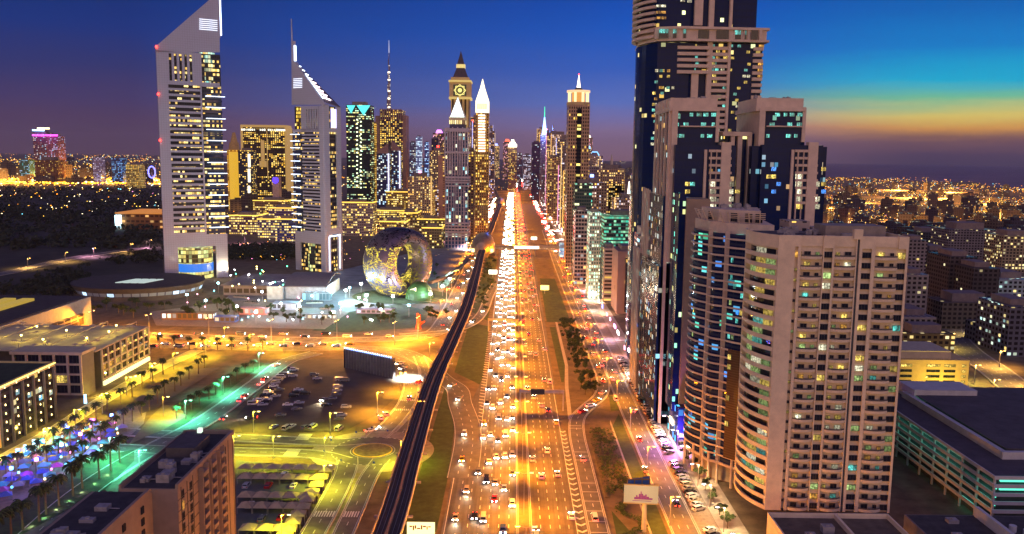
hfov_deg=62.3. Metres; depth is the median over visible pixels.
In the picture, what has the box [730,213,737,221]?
window
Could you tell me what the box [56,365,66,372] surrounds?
window
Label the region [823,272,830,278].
window
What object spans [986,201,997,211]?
house
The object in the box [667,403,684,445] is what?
shop pavilion
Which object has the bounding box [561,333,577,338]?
tree
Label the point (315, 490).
shade canopy
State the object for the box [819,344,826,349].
window
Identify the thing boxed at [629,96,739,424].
office tower
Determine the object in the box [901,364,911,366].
window
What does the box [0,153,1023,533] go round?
ground
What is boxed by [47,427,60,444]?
palm tree
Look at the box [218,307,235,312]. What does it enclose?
tree
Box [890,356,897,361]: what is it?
window
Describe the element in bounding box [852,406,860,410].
window
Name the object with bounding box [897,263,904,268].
window
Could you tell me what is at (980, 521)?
building
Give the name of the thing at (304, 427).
parked car
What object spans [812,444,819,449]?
window
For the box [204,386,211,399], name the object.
palm tree
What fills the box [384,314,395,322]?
tree
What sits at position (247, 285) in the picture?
tower podium
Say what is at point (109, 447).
palm tree
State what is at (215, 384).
palm tree
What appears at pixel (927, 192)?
house
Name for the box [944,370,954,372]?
window
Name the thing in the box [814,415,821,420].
window
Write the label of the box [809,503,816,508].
window
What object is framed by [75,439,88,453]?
palm tree
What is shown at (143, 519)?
window
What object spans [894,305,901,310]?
window
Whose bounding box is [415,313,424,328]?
hand sculpture
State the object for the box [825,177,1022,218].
suburb lights sea
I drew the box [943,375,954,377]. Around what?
window
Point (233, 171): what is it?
tower
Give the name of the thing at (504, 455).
car
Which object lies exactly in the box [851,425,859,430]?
window
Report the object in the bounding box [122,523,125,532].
window
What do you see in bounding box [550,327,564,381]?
verge lawn
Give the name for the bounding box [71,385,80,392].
window
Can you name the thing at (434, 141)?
tower
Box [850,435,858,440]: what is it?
window
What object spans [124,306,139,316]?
tree
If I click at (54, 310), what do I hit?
gallery building
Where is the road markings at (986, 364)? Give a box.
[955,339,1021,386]
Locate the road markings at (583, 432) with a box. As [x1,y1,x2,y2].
[544,236,608,533]
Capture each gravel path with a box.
[555,322,571,418]
[610,420,651,533]
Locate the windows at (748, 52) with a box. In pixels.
[655,44,750,119]
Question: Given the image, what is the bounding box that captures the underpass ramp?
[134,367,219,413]
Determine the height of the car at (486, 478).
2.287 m
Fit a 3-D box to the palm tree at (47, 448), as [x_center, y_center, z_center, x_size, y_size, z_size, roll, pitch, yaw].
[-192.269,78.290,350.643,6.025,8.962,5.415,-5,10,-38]
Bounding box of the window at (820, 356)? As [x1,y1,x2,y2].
[818,354,825,360]
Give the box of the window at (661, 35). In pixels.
[659,33,667,37]
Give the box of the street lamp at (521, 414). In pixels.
[514,400,528,434]
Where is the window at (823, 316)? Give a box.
[820,314,828,319]
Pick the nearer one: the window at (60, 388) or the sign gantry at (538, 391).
the sign gantry at (538, 391)
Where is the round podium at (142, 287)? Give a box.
[70,273,204,301]
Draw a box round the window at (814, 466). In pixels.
[811,464,818,469]
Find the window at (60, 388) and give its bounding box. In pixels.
[57,385,67,392]
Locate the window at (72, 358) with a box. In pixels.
[69,355,78,362]
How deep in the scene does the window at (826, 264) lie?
272.10 m
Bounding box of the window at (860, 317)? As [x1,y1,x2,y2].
[858,314,866,319]
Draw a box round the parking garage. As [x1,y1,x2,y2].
[894,381,1023,515]
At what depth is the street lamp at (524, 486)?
307.64 m
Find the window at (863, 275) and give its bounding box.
[861,273,869,278]
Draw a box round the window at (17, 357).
[15,355,24,360]
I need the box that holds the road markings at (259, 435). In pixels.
[138,429,363,444]
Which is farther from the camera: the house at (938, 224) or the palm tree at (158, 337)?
the house at (938, 224)
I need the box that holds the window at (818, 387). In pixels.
[816,385,823,390]
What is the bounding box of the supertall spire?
[387,59,391,109]
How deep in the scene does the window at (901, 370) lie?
450.48 m
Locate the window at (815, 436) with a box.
[813,434,820,439]
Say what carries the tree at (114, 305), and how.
on the ground at (914, 491)
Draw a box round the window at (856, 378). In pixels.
[854,375,862,380]
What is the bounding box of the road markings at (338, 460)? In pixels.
[283,383,417,516]
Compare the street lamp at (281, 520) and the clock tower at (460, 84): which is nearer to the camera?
the street lamp at (281, 520)
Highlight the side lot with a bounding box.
[236,460,315,533]
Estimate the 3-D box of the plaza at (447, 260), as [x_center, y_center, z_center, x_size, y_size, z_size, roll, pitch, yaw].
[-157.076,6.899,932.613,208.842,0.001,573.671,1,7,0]
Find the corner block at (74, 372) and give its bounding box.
[9,345,95,397]
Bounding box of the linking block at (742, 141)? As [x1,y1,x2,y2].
[718,132,753,206]
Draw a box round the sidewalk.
[550,222,748,533]
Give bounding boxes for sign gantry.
[488,318,515,330]
[519,389,563,410]
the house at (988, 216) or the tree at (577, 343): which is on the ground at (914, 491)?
the tree at (577, 343)
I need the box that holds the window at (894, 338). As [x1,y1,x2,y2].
[892,335,899,341]
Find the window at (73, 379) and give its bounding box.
[70,375,79,382]
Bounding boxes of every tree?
[0,456,12,478]
[0,509,9,524]
[3,506,20,533]
[10,451,23,470]
[10,499,33,529]
[23,444,37,464]
[27,485,47,521]
[28,450,43,472]
[31,438,46,449]
[36,482,55,514]
[39,445,53,461]
[46,473,67,505]
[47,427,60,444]
[51,438,65,457]
[57,419,69,441]
[62,426,76,445]
[62,461,83,495]
[66,445,80,456]
[69,414,80,428]
[71,454,91,488]
[75,422,87,440]
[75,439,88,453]
[78,407,89,425]
[83,431,96,446]
[85,418,98,430]
[89,450,108,478]
[91,304,102,314]
[91,401,101,418]
[94,424,107,439]
[99,420,111,439]
[99,442,118,470]
[100,393,111,412]
[101,297,110,308]
[109,415,120,433]
[111,434,128,462]
[112,303,124,312]
[114,387,126,404]
[117,305,128,314]
[117,408,128,423]
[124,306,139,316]
[126,402,137,421]
[127,381,136,396]
[132,298,140,305]
[135,371,145,388]
[135,401,146,415]
[143,302,154,311]
[144,394,154,409]
[147,367,157,381]
[151,385,161,403]
[156,334,162,348]
[158,301,172,309]
[158,358,165,374]
[160,379,169,396]
[169,377,178,390]
[170,335,177,349]
[172,405,180,418]
[176,371,184,385]
[179,399,188,413]
[185,366,191,378]
[187,394,195,409]
[193,301,204,310]
[194,358,202,373]
[195,390,203,404]
[198,336,205,349]
[199,355,207,367]
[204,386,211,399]
[211,382,219,394]
[212,299,221,308]
[217,377,225,389]
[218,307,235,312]
[219,300,233,307]
[228,337,234,349]
[233,367,240,380]
[235,307,242,316]
[241,363,248,375]
[243,336,251,348]
[269,312,278,319]
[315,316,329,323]
[324,304,334,311]
[376,315,385,323]
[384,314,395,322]
[428,313,437,320]
[558,321,569,331]
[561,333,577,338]
[567,342,576,347]
[567,347,582,353]
[567,357,584,366]
[572,336,583,347]
[572,347,588,355]
[573,369,586,373]
[574,341,582,348]
[574,360,580,367]
[575,351,587,361]
[577,372,584,388]
[581,381,590,394]
[582,372,602,380]
[583,360,588,366]
[587,383,601,394]
[677,439,683,448]
[685,455,700,462]
[693,465,707,478]
[702,476,710,489]
[708,488,717,501]
[713,503,727,514]
[720,511,735,527]
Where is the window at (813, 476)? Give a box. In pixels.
[811,474,818,479]
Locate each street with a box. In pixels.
[24,352,321,533]
[112,444,335,463]
[131,429,364,444]
[150,252,476,341]
[150,343,481,477]
[943,329,1023,387]
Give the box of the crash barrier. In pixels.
[514,225,530,533]
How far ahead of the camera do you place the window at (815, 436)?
279.57 m
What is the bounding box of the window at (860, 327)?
[857,325,865,330]
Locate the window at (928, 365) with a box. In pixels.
[927,364,940,366]
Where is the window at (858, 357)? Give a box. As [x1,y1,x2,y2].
[855,355,863,360]
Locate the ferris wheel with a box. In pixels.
[148,166,155,188]
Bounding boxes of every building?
[0,295,91,329]
[0,320,149,386]
[0,361,57,448]
[766,512,908,533]
[903,506,1023,533]
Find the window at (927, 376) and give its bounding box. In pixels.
[926,375,939,377]
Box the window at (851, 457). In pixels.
[849,455,857,460]
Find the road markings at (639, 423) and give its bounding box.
[544,223,698,532]
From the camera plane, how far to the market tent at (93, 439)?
375.51 m
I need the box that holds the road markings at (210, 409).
[40,352,306,529]
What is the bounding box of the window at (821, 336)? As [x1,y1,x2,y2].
[819,334,826,339]
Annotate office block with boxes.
[228,211,267,234]
[252,197,296,214]
[257,215,280,237]
[268,204,296,217]
[274,215,296,241]
[342,199,376,235]
[377,207,417,228]
[379,217,409,246]
[386,188,435,214]
[399,209,421,230]
[417,215,444,238]
[422,224,443,248]
[665,193,710,410]
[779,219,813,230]
[899,341,969,384]
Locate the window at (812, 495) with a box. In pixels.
[810,493,816,498]
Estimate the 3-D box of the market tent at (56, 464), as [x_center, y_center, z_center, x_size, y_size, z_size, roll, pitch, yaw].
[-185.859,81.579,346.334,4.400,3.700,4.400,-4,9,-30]
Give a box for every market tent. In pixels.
[0,481,9,486]
[0,486,9,491]
[0,491,12,499]
[2,471,17,480]
[4,476,18,481]
[11,481,25,490]
[16,458,31,463]
[17,463,31,469]
[20,471,33,478]
[20,475,34,480]
[29,478,42,483]
[30,456,44,461]
[36,468,48,473]
[37,462,50,468]
[43,471,55,481]
[45,450,57,459]
[46,456,59,460]
[51,462,62,467]
[56,451,69,459]
[65,434,77,439]
[84,449,94,453]
[87,438,97,442]
[87,445,100,448]
[94,431,104,437]
[97,439,108,444]
[104,428,114,432]
[105,432,115,436]
[116,424,127,428]
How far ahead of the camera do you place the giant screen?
504.80 m
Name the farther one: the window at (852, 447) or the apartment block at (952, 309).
the apartment block at (952, 309)
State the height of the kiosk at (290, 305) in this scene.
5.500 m
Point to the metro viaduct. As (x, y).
(392, 516)
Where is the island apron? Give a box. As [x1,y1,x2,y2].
[311,431,433,472]
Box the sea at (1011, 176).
[825,164,1023,189]
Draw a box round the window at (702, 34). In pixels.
[698,30,708,38]
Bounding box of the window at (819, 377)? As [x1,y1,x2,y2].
[817,375,824,380]
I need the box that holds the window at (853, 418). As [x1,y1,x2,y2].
[851,416,859,420]
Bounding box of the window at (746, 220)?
[745,214,752,222]
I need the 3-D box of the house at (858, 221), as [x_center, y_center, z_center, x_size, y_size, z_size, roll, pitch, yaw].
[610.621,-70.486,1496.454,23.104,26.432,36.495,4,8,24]
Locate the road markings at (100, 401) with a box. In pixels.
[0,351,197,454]
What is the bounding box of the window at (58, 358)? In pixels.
[55,355,65,362]
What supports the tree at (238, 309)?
on the ground at (914, 491)
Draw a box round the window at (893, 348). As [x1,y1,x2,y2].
[891,346,898,351]
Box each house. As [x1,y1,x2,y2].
[0,160,12,175]
[0,168,8,180]
[11,165,19,177]
[19,174,33,183]
[33,176,54,183]
[66,157,74,167]
[66,162,72,177]
[66,175,83,184]
[77,170,92,177]
[80,164,89,168]
[80,167,91,170]
[84,176,93,183]
[105,162,107,173]
[145,168,155,175]
[145,175,152,184]
[230,197,241,213]
[241,193,257,210]
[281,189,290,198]
[823,204,833,218]
[823,210,832,222]
[824,197,830,205]
[828,219,843,222]
[833,194,842,203]
[837,205,858,222]
[842,190,849,203]
[844,186,850,193]
[846,198,864,209]
[850,194,861,198]
[851,186,859,194]
[851,214,868,223]
[851,219,865,223]
[868,188,876,193]
[870,217,882,224]
[878,220,901,229]
[879,218,902,223]
[880,197,892,215]
[886,204,904,219]
[886,229,898,234]
[890,226,912,234]
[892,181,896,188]
[898,211,911,225]
[902,224,921,229]
[904,199,919,210]
[907,202,920,214]
[913,220,932,225]
[916,214,927,221]
[923,183,930,189]
[924,191,935,195]
[924,222,944,226]
[925,207,941,221]
[927,192,937,207]
[933,214,956,222]
[936,199,953,216]
[938,189,943,195]
[948,193,961,202]
[953,205,969,218]
[961,195,978,211]
[963,192,977,196]
[963,204,975,216]
[972,212,985,221]
[983,213,996,221]
[985,218,1003,229]
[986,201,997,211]
[987,197,997,202]
[988,206,1001,220]
[996,225,1023,229]
[998,191,1009,195]
[1000,203,1014,207]
[1001,208,1011,218]
[1001,217,1023,226]
[1002,184,1009,189]
[1007,207,1021,216]
[1016,204,1023,212]
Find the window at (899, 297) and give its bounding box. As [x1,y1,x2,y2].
[895,294,902,300]
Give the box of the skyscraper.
[626,0,769,358]
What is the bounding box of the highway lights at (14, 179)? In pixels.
[0,177,160,183]
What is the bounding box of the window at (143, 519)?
[141,517,144,525]
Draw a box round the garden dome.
[405,281,433,300]
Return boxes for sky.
[0,0,1023,165]
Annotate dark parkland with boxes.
[0,187,162,294]
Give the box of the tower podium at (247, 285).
[220,274,290,295]
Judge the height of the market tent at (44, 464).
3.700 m
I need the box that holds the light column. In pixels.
[83,394,86,404]
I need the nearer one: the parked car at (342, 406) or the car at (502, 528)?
the car at (502, 528)
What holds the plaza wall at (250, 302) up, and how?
on the plaza at (261, 321)
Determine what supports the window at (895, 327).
in the apartment tower at (823, 304)
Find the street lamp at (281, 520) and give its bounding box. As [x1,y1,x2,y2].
[281,513,291,532]
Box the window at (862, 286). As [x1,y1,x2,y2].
[860,284,868,288]
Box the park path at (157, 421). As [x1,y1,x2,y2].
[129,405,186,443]
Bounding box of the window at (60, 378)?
[56,375,66,382]
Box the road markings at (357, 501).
[334,464,384,533]
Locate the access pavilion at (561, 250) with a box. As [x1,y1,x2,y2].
[558,240,563,256]
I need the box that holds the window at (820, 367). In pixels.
[817,365,824,370]
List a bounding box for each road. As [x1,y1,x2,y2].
[0,246,215,274]
[301,460,356,533]
[333,464,384,533]
[334,347,418,430]
[397,356,428,432]
[400,283,497,335]
[542,222,699,533]
[542,230,609,533]
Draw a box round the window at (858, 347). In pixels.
[856,345,864,350]
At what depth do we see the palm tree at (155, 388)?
438.40 m
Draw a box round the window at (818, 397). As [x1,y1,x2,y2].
[815,395,823,400]
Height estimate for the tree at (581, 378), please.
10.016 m
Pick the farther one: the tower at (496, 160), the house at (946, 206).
the tower at (496, 160)
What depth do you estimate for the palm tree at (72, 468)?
318.10 m
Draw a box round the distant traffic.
[489,179,556,251]
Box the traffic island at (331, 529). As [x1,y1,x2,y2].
[234,444,360,533]
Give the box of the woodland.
[0,184,295,295]
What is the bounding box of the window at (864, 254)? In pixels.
[862,252,870,257]
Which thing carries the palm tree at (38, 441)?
on the ground at (914, 491)
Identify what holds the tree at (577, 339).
on the ground at (914, 491)
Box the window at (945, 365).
[944,364,955,366]
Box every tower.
[19,158,34,175]
[32,131,52,159]
[34,157,66,183]
[39,427,235,533]
[46,134,65,159]
[92,156,105,184]
[111,157,126,183]
[126,163,145,187]
[155,0,228,278]
[227,132,239,210]
[238,148,257,196]
[240,125,293,199]
[272,177,281,196]
[290,19,342,271]
[292,130,295,198]
[346,102,374,201]
[374,122,376,200]
[375,109,408,189]
[376,143,390,208]
[391,140,401,189]
[408,171,432,217]
[410,141,415,175]
[416,135,421,172]
[425,141,428,175]
[430,146,443,183]
[431,137,438,149]
[433,130,443,146]
[433,181,437,214]
[438,153,444,217]
[444,97,470,247]
[448,52,472,149]
[468,148,475,244]
[470,121,472,147]
[471,120,475,149]
[475,79,489,235]
[489,126,494,197]
[495,143,498,177]
[503,139,509,179]
[508,147,516,192]
[517,152,521,192]
[523,153,530,190]
[531,141,539,200]
[537,127,542,140]
[539,107,546,204]
[545,124,554,205]
[546,155,559,221]
[550,131,565,154]
[556,136,565,156]
[556,165,559,224]
[559,144,565,228]
[561,170,564,232]
[564,74,589,266]
[564,156,593,221]
[571,179,592,270]
[572,206,588,284]
[586,208,600,298]
[588,160,598,176]
[588,174,606,213]
[589,135,592,148]
[589,154,596,164]
[591,152,601,167]
[599,154,624,213]
[600,209,628,257]
[600,242,613,301]
[608,179,629,212]
[611,181,629,208]
[611,243,627,313]
[624,257,627,311]
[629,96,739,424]
[683,203,773,488]
[734,223,909,512]
[735,95,826,229]
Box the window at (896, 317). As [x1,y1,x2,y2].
[893,315,900,320]
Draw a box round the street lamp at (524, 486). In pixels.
[515,471,533,514]
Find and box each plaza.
[0,405,145,509]
[150,299,348,328]
[223,247,470,311]
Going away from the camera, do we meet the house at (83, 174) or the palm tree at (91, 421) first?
the palm tree at (91, 421)
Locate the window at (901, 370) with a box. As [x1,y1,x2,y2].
[900,369,911,371]
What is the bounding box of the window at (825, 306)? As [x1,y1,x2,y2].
[821,303,828,309]
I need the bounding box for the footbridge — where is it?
[495,245,559,255]
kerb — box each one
[0,247,215,275]
[18,351,322,533]
[84,442,352,464]
[114,427,365,445]
[149,252,470,342]
[299,456,357,533]
[332,458,389,533]
[334,346,420,436]
[353,443,392,456]
[387,355,429,439]
[402,284,498,335]
[541,222,700,533]
[542,231,610,533]
[954,329,1023,387]
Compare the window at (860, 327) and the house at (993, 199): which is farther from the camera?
the house at (993, 199)
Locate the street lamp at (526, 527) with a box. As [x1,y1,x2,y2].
[515,525,537,531]
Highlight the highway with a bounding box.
[441,185,578,533]
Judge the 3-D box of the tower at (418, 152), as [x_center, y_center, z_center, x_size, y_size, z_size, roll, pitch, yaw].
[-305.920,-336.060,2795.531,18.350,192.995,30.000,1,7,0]
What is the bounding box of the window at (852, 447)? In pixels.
[849,445,857,450]
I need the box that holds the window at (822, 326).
[820,324,827,329]
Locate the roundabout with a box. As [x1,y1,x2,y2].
[331,437,401,464]
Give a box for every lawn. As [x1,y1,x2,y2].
[0,450,133,533]
[169,362,263,428]
[313,304,429,331]
[403,389,453,533]
[455,324,488,383]
[472,258,496,320]
[540,279,568,321]
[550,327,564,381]
[556,327,589,395]
[609,396,618,410]
[612,512,629,533]
[613,414,667,533]
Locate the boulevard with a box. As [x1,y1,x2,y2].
[0,349,203,463]
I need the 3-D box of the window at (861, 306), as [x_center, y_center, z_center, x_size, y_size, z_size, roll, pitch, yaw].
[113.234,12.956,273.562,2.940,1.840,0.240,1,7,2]
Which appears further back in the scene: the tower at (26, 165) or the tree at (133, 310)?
the tower at (26, 165)
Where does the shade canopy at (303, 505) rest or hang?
on the ground at (914, 491)
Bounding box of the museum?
[352,227,448,303]
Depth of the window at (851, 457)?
280.05 m
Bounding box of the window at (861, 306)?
[859,304,867,309]
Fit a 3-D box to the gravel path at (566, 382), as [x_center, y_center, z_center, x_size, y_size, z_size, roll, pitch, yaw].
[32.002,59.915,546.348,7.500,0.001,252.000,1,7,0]
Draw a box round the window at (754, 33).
[751,30,757,38]
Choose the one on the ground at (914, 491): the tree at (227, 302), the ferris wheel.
the tree at (227, 302)
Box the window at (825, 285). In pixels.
[822,283,829,288]
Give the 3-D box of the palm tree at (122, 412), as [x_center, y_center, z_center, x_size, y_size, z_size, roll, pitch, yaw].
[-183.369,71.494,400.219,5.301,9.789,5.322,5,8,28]
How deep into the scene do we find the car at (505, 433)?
394.07 m
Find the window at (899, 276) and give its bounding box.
[896,274,903,279]
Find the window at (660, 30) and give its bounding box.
[659,29,667,32]
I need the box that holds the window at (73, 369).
[69,365,79,372]
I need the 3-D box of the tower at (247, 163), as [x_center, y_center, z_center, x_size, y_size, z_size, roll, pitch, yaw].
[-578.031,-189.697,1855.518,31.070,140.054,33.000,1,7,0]
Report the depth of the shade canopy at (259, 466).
345.94 m
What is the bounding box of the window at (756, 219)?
[755,214,762,222]
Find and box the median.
[513,181,530,533]
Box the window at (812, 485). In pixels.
[810,483,817,488]
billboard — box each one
[407,522,434,533]
[623,476,658,531]
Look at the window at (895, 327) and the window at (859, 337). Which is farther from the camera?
the window at (859, 337)
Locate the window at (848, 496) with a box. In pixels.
[846,494,854,499]
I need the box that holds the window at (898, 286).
[895,284,902,289]
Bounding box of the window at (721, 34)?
[716,30,728,38]
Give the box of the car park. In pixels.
[236,359,394,431]
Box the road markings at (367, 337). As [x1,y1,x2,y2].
[165,253,470,340]
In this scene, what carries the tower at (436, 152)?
on the ground at (914, 491)
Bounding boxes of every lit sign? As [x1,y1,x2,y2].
[489,270,496,273]
[541,285,548,293]
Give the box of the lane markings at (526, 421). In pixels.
[443,230,577,533]
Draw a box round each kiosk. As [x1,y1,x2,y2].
[160,311,217,319]
[214,315,238,321]
[239,306,268,314]
[272,300,300,309]
[301,313,336,318]
[355,308,394,313]
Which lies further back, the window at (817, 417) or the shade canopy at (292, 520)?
the shade canopy at (292, 520)
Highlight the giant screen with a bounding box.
[344,347,394,378]
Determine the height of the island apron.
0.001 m
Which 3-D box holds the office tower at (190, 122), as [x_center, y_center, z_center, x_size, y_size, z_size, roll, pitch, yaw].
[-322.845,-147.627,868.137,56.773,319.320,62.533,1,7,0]
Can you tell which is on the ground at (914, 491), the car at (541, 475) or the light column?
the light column
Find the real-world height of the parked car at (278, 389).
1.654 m
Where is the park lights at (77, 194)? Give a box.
[1,184,159,213]
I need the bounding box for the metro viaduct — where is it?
[371,185,501,533]
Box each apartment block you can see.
[625,176,638,351]
[634,225,640,248]
[902,234,927,272]
[902,321,954,352]
[903,304,936,327]
[905,226,930,242]
[905,266,928,312]
[925,243,942,273]
[926,248,977,295]
[926,290,984,328]
[930,221,995,257]
[953,259,999,296]
[964,319,975,340]
[974,293,1023,356]
[983,229,1023,272]
[996,267,1023,297]
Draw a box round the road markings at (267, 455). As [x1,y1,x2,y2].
[121,444,332,462]
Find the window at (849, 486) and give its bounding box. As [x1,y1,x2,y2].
[847,484,855,489]
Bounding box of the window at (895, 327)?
[892,325,899,330]
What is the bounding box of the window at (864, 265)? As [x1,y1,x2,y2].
[861,263,870,268]
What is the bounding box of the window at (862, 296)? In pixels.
[859,294,868,299]
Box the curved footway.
[428,258,469,288]
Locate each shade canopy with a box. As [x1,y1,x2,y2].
[237,463,253,473]
[237,472,254,481]
[237,491,255,497]
[237,501,255,513]
[238,523,257,533]
[251,463,267,468]
[251,473,268,483]
[252,491,269,497]
[252,501,270,512]
[254,523,274,530]
[265,463,280,470]
[265,473,282,481]
[267,491,284,497]
[268,501,286,512]
[271,523,284,530]
[276,531,292,533]
[278,463,294,472]
[279,524,297,533]
[280,473,296,479]
[282,491,299,497]
[283,502,299,512]
[284,517,301,523]
[289,509,306,522]
[292,463,307,473]
[294,473,310,484]
[294,502,310,509]
[297,491,314,504]
[299,495,314,505]
[305,488,319,493]
[306,464,321,469]
[308,473,321,480]
[309,480,323,486]
[318,466,331,473]
[319,473,328,479]
[322,464,335,470]
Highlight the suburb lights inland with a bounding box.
[1,154,159,180]
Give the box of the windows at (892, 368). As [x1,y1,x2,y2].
[780,252,896,510]
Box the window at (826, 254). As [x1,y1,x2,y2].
[824,252,831,257]
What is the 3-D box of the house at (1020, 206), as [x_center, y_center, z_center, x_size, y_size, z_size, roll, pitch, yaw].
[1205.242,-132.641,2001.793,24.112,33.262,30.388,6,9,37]
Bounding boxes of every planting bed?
[591,428,608,497]
[603,431,626,492]
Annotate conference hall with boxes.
[267,272,340,299]
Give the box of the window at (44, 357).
[41,355,51,361]
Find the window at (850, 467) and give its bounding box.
[848,465,856,470]
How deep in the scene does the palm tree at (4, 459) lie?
333.75 m
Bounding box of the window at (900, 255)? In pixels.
[898,253,905,258]
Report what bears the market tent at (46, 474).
on the ground at (914, 491)
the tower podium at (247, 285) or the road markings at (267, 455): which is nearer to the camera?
the road markings at (267, 455)
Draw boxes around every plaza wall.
[233,295,249,298]
[243,301,259,303]
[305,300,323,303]
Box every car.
[175,343,183,346]
[219,415,227,420]
[241,482,250,488]
[245,415,257,419]
[247,400,259,405]
[257,402,268,405]
[257,514,267,522]
[259,393,266,397]
[263,389,273,392]
[264,482,272,488]
[268,384,278,386]
[268,424,277,428]
[270,380,279,383]
[272,377,282,380]
[274,387,283,390]
[274,413,285,416]
[275,374,285,378]
[276,513,285,520]
[281,424,290,430]
[282,402,292,405]
[288,373,297,377]
[288,393,298,397]
[289,367,298,370]
[289,482,297,488]
[291,406,301,410]
[293,400,304,403]
[300,390,310,394]
[300,424,307,429]
[308,422,317,428]
[309,372,318,375]
[321,403,331,406]
[331,392,340,395]
[333,384,342,387]
[333,416,344,420]
[334,424,343,430]
[336,412,346,416]
[339,377,349,381]
[340,404,350,408]
[364,428,375,431]
[452,513,458,520]
[459,456,464,461]
[462,429,466,435]
[463,485,469,493]
[471,512,477,519]
[475,467,480,474]
[480,511,486,522]
[482,419,486,425]
[483,474,488,483]
[486,458,491,464]
[491,495,496,501]
[493,479,497,485]
[494,453,498,458]
[500,524,505,533]
[501,484,506,490]
[502,452,507,458]
[503,430,507,436]
[509,498,514,507]
[510,450,514,457]
[510,470,514,475]
[530,456,534,461]
[538,473,543,478]
[555,471,559,476]
[568,512,574,519]
[580,456,585,461]
[585,403,595,407]
[591,512,598,521]
[642,466,648,472]
[649,421,659,425]
[651,426,662,430]
[652,429,664,432]
[654,431,665,435]
[655,435,666,438]
[658,440,670,444]
[661,445,673,450]
[663,449,674,454]
[668,459,681,464]
[670,463,682,467]
[672,466,684,471]
[672,500,680,506]
[673,470,686,474]
[675,473,688,478]
[677,477,690,482]
[679,480,692,486]
[681,485,694,490]
[683,489,696,493]
[685,492,698,498]
[687,497,700,502]
[689,501,703,505]
[691,504,705,511]
[702,526,717,531]
[704,529,719,533]
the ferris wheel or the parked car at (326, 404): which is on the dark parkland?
the ferris wheel
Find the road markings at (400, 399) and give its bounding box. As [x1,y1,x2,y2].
[348,347,414,430]
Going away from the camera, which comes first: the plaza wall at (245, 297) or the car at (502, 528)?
the car at (502, 528)
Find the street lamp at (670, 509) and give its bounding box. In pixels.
[669,495,680,525]
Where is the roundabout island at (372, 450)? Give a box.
[354,444,390,455]
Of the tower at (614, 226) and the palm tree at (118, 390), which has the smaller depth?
the palm tree at (118, 390)
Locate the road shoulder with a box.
[560,426,587,533]
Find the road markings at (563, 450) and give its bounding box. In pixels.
[479,332,586,532]
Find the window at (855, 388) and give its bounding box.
[853,386,861,390]
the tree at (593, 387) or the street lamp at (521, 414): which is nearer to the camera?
the street lamp at (521, 414)
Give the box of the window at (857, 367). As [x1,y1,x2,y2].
[855,365,863,370]
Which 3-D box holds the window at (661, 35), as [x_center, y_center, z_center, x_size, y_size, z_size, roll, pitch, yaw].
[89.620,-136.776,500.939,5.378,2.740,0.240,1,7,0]
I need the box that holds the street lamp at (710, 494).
[701,483,710,506]
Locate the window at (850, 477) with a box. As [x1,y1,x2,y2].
[847,475,855,479]
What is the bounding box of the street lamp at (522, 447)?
[515,431,530,469]
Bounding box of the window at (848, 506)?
[845,504,853,509]
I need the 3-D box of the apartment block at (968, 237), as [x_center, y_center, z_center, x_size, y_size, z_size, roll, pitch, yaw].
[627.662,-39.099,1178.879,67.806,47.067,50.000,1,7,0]
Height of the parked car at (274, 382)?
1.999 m
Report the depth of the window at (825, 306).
273.90 m
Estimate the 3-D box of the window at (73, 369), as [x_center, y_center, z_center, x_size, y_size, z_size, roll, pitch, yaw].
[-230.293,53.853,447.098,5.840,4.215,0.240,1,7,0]
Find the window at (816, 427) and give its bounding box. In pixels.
[814,425,821,430]
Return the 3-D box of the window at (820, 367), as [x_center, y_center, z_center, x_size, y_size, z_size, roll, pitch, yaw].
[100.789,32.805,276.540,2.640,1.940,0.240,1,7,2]
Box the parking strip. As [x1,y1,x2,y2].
[553,236,721,533]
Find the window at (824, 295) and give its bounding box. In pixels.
[822,293,829,298]
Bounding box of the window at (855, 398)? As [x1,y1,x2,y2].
[853,396,861,400]
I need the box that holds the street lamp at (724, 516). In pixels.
[715,506,724,531]
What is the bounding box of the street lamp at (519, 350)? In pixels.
[514,339,524,364]
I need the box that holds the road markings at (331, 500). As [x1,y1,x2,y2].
[301,465,356,533]
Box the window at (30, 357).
[28,355,38,360]
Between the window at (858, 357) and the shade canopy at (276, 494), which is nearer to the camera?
the window at (858, 357)
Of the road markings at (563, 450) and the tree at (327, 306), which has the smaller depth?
the road markings at (563, 450)
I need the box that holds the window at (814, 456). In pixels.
[812,454,819,459]
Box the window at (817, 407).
[815,405,822,410]
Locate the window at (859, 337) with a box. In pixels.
[857,335,865,340]
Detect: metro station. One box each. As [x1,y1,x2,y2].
[471,232,494,257]
[494,197,504,207]
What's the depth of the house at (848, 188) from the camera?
3261.01 m
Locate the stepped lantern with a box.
[508,140,516,146]
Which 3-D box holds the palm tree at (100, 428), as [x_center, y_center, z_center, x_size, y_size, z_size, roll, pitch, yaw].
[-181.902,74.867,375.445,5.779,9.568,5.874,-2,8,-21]
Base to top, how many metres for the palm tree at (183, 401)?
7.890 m
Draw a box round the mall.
[115,209,162,229]
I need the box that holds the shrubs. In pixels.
[589,427,649,533]
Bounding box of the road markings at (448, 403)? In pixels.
[150,343,481,477]
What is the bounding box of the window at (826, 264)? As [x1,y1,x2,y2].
[824,262,831,267]

